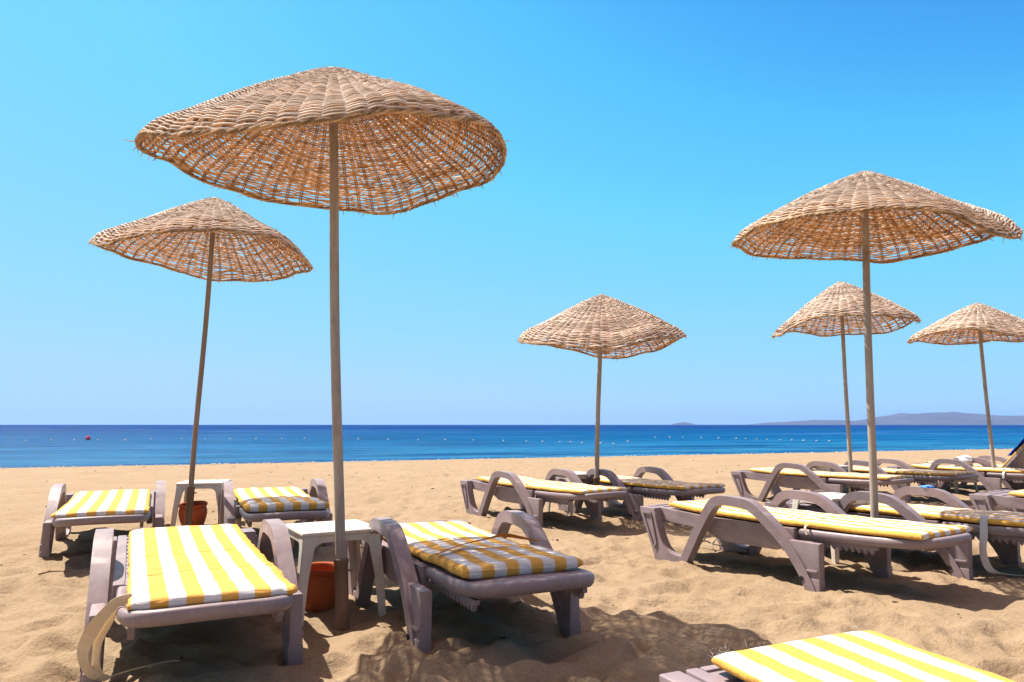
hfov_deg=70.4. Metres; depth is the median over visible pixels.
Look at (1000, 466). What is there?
cushion
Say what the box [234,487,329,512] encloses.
cushion
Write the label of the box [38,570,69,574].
twig
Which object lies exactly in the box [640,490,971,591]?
sun lounger
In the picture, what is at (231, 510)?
sun lounger
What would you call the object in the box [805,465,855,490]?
side table
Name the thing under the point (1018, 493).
cushion
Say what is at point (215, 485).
side table
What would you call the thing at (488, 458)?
shoreline
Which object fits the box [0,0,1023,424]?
sky
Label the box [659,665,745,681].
sun lounger
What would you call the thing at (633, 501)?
sun lounger
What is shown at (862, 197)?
parasol
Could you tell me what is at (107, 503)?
cushion
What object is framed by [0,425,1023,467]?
sea
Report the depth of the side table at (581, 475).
8.01 m
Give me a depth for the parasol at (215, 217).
6.25 m
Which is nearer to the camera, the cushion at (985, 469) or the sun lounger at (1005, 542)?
the sun lounger at (1005, 542)
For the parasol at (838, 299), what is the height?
3.003 m
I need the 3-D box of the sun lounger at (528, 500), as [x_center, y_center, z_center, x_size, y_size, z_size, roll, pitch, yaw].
[0.333,1.652,7.509,0.825,0.604,2.130,4,-8,-33]
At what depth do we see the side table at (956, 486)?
10.49 m
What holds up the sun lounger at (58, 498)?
on the beach sand
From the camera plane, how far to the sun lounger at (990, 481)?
9.98 m
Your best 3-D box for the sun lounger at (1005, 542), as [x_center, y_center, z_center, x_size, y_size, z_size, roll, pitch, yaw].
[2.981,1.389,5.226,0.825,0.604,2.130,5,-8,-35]
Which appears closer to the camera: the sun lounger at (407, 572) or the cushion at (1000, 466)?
the sun lounger at (407, 572)
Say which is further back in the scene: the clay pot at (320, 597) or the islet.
the islet
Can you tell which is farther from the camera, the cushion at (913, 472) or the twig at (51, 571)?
the cushion at (913, 472)
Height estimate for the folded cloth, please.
0.028 m
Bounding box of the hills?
[746,412,1023,424]
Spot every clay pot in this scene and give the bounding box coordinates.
[178,500,207,525]
[297,562,334,611]
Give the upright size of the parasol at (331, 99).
3.059 m
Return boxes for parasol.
[88,197,314,525]
[126,65,510,630]
[518,294,687,484]
[730,169,1023,517]
[770,281,920,492]
[906,303,1023,467]
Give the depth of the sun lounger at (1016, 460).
10.53 m
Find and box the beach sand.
[0,449,1023,681]
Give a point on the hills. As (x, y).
(948, 418)
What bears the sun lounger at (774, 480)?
on the beach sand
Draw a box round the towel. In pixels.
[1008,438,1023,455]
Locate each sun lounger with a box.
[39,481,165,557]
[80,519,303,681]
[218,479,332,546]
[346,510,594,653]
[460,468,627,526]
[555,466,724,520]
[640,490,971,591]
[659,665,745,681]
[731,461,913,501]
[765,486,1023,579]
[810,459,978,501]
[887,457,1023,490]
[908,446,1023,489]
[969,490,1023,512]
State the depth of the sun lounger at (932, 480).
9.42 m
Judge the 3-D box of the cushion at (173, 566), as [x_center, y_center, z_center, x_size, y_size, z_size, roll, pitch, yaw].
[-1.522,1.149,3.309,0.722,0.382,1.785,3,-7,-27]
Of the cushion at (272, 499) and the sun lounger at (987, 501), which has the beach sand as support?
the sun lounger at (987, 501)
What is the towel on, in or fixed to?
on the sun lounger at (1016, 460)
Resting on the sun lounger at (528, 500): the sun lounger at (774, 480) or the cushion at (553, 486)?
the cushion at (553, 486)
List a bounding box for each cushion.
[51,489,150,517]
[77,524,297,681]
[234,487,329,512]
[383,521,582,578]
[476,475,627,493]
[580,475,725,489]
[668,499,972,539]
[710,625,1014,681]
[748,467,910,479]
[803,502,1023,575]
[853,466,975,475]
[909,463,1023,477]
[973,444,1023,467]
[1008,489,1023,496]
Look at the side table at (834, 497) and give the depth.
5.45 m
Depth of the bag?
10.54 m
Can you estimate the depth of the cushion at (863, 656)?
1.79 m
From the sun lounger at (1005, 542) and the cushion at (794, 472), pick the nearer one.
the sun lounger at (1005, 542)
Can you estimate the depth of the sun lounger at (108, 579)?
3.01 m
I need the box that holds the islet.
[672,422,695,424]
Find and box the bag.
[956,455,972,461]
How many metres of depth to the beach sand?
3.95 m
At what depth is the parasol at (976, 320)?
10.09 m
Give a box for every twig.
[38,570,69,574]
[702,534,723,548]
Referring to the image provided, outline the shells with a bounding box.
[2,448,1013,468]
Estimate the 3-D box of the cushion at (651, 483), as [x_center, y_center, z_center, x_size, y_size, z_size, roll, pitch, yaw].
[1.421,1.523,7.851,0.598,0.067,1.755,4,-8,-33]
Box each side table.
[170,479,230,526]
[285,519,385,626]
[547,471,603,515]
[792,492,869,563]
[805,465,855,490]
[928,461,977,492]
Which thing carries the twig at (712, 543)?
on the beach sand
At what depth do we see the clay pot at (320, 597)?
3.91 m
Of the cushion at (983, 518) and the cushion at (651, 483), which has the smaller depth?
the cushion at (983, 518)
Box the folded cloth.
[920,485,934,487]
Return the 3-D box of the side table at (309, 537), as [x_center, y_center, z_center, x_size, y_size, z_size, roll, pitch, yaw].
[-0.972,1.248,3.878,0.476,0.509,0.476,4,-8,-30]
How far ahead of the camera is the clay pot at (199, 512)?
6.72 m
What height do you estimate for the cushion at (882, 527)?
0.094 m
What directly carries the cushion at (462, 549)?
on the sun lounger at (407, 572)
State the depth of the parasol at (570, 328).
7.64 m

